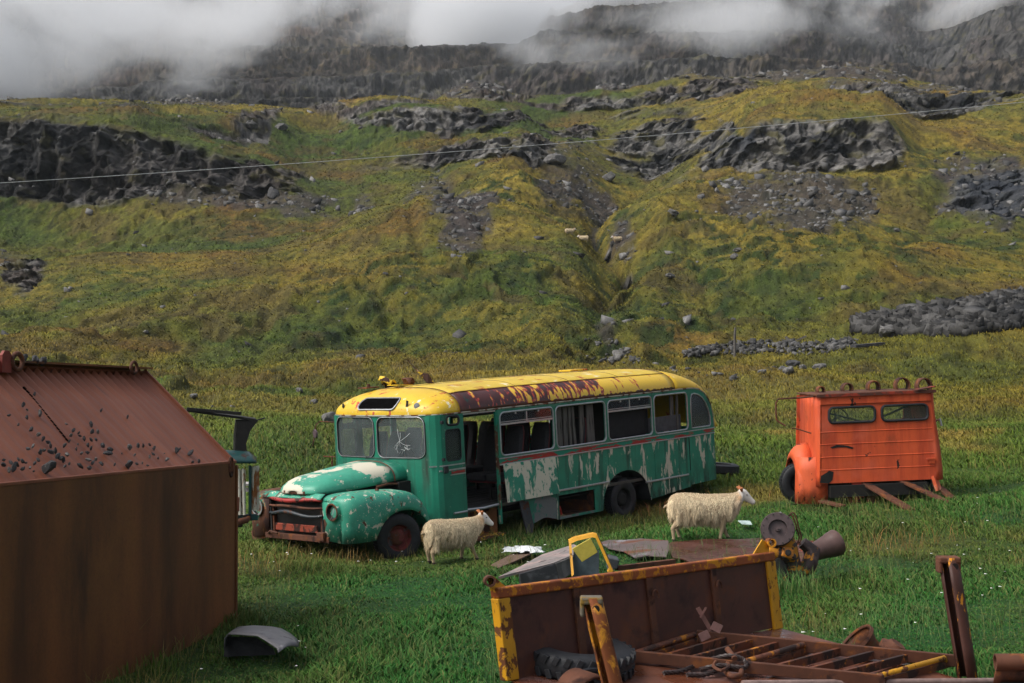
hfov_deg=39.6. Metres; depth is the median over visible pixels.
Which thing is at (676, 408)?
plank
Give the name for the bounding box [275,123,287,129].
boulder
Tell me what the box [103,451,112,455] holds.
stone
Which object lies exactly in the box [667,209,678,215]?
boulder
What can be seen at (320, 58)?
ground
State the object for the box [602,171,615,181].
boulder
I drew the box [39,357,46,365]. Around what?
stone
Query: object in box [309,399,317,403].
boulder
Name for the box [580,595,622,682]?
stake post
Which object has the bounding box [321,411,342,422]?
boulder
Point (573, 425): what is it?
plank
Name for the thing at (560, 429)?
plank
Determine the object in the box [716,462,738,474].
bumper cover
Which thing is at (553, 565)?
broken slab
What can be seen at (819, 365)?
boulder
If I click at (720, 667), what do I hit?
wire rope
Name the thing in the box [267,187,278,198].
boulder
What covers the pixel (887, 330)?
boulder
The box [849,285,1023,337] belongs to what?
rubble bank
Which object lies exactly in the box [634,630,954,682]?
steel gate
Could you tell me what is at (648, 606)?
tailboard
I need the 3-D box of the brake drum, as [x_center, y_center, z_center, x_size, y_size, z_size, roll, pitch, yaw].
[3.353,2.709,12.492,0.251,0.194,0.270,0,0,0]
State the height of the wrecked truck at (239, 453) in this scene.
1.590 m
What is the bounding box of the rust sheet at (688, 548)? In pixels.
[669,538,812,561]
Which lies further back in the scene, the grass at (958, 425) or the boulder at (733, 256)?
the boulder at (733, 256)
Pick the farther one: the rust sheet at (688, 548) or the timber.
the timber
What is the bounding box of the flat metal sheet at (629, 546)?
[602,538,668,558]
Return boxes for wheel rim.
[842,624,879,646]
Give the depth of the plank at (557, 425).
24.41 m
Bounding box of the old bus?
[251,359,717,558]
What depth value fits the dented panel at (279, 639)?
13.65 m
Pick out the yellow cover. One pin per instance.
(584, 550)
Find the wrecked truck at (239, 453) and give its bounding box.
[186,407,264,526]
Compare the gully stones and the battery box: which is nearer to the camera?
the battery box
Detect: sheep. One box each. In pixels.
[420,509,493,564]
[565,228,575,233]
[577,235,588,241]
[611,236,621,241]
[663,486,755,541]
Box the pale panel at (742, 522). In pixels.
[738,520,751,524]
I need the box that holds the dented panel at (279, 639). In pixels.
[224,625,298,656]
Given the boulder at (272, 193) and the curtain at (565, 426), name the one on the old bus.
the curtain at (565, 426)
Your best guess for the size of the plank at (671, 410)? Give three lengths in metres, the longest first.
1.440 x 0.100 x 0.029 m
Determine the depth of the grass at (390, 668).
17.16 m
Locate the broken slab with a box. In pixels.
[498,544,575,583]
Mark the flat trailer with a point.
(647, 673)
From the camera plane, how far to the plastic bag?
20.51 m
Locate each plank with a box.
[556,408,558,444]
[558,408,562,446]
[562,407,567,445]
[567,407,571,444]
[571,406,576,444]
[578,405,583,443]
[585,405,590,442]
[589,404,594,441]
[669,395,673,430]
[675,395,678,429]
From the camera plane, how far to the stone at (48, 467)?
11.90 m
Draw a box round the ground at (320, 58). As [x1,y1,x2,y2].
[0,0,1023,682]
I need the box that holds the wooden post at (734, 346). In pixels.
[733,328,735,356]
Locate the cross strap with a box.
[696,607,722,641]
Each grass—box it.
[0,327,1023,499]
[98,440,1023,682]
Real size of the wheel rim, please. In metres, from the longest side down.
0.419 x 0.386 x 0.384 m
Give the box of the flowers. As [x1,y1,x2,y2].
[200,497,1010,668]
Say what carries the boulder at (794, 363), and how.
on the ground at (320, 58)
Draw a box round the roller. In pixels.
[993,653,1023,682]
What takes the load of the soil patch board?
on the ground at (320, 58)
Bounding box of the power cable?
[2,102,1022,182]
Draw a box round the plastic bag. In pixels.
[501,545,544,552]
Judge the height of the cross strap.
0.289 m
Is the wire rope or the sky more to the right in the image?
the wire rope
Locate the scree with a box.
[0,62,1023,358]
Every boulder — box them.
[190,393,197,398]
[245,120,257,128]
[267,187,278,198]
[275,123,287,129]
[296,387,302,392]
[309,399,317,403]
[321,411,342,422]
[543,153,566,164]
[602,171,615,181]
[612,350,625,356]
[665,273,674,278]
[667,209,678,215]
[730,253,738,259]
[733,247,741,252]
[782,366,793,374]
[785,360,800,366]
[799,364,806,369]
[812,363,825,369]
[879,325,894,336]
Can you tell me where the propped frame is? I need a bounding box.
[568,532,613,576]
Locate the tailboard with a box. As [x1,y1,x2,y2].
[483,538,782,680]
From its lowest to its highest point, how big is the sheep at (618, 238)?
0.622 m
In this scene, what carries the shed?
on the ground at (320, 58)
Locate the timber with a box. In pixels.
[850,342,885,347]
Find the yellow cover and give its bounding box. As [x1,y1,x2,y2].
[572,538,596,561]
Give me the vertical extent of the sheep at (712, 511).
0.821 m
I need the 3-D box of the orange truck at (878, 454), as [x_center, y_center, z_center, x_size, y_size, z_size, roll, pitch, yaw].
[6.105,1.774,24.524,2.977,2.202,2.531,-2,0,-3]
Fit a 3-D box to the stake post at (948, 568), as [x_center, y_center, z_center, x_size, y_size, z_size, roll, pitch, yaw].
[3.690,2.291,11.829,0.215,0.986,0.362,0,0,-30]
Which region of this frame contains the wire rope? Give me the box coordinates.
[662,646,748,678]
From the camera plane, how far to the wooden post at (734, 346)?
65.41 m
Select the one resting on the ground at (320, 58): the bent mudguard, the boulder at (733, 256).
the boulder at (733, 256)
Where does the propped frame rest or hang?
on the ground at (320, 58)
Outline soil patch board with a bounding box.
[491,551,533,567]
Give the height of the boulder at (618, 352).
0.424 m
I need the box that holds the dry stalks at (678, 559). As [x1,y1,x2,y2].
[139,480,1023,682]
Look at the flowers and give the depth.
16.19 m
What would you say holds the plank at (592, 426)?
on the old bus
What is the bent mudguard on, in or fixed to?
on the flat trailer
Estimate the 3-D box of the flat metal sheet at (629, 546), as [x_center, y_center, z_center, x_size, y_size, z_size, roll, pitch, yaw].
[1.794,2.947,20.380,0.976,0.092,1.840,0,0,0]
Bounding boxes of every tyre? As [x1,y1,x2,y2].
[533,638,635,682]
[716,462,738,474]
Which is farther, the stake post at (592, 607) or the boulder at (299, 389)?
the boulder at (299, 389)
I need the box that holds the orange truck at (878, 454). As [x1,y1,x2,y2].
[775,377,954,510]
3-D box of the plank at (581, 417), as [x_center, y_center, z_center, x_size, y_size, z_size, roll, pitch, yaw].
[1.236,1.839,24.946,0.029,1.440,0.110,-3,0,42]
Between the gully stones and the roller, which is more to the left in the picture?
the gully stones
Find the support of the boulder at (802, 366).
on the ground at (320, 58)
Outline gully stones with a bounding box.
[584,338,738,380]
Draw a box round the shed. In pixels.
[0,350,239,682]
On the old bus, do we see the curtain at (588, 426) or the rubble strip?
the curtain at (588, 426)
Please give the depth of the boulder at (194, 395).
46.13 m
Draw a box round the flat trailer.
[510,629,993,682]
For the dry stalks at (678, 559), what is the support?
on the ground at (320, 58)
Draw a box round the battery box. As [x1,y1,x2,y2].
[606,554,618,568]
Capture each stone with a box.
[11,462,16,472]
[32,355,38,364]
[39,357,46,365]
[41,460,55,473]
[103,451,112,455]
[125,460,132,468]
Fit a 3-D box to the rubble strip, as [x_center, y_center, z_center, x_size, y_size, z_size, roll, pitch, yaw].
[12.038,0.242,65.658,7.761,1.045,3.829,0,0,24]
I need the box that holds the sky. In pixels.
[440,0,576,43]
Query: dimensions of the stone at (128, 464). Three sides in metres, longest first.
0.099 x 0.065 x 0.064 m
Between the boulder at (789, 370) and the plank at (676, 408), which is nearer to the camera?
the plank at (676, 408)
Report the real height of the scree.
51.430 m
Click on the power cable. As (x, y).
(516, 146)
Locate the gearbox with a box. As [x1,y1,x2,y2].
[760,512,845,583]
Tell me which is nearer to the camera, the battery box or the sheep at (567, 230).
the battery box
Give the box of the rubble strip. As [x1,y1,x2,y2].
[682,336,858,357]
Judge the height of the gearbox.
1.022 m
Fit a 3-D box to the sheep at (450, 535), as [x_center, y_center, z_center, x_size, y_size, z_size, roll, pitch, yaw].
[-0.787,2.790,20.304,1.212,0.718,0.491,0,0,-36]
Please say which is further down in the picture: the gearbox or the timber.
the gearbox
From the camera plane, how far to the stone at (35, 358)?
13.51 m
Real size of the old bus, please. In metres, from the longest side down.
9.813 x 3.112 x 2.929 m
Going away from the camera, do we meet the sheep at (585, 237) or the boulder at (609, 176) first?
the sheep at (585, 237)
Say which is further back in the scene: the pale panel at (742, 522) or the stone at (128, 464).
the pale panel at (742, 522)
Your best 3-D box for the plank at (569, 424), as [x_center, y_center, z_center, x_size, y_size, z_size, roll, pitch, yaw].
[1.021,1.851,24.672,0.061,1.441,0.135,0,0,85]
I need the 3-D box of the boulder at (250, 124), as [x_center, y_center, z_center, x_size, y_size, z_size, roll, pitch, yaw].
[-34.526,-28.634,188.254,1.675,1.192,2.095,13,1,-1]
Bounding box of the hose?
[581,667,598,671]
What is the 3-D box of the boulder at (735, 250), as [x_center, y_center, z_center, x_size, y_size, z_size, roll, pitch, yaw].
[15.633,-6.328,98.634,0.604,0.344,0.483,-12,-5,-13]
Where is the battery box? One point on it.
(614, 561)
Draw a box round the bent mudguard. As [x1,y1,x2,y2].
[557,668,600,682]
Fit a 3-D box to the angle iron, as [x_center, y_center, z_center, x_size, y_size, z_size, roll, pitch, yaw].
[1.557,2.596,16.550,0.874,0.051,0.060,0,0,-35]
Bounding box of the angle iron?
[615,559,675,570]
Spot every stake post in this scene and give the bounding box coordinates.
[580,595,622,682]
[935,555,977,677]
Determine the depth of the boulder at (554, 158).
163.16 m
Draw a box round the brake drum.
[879,638,904,648]

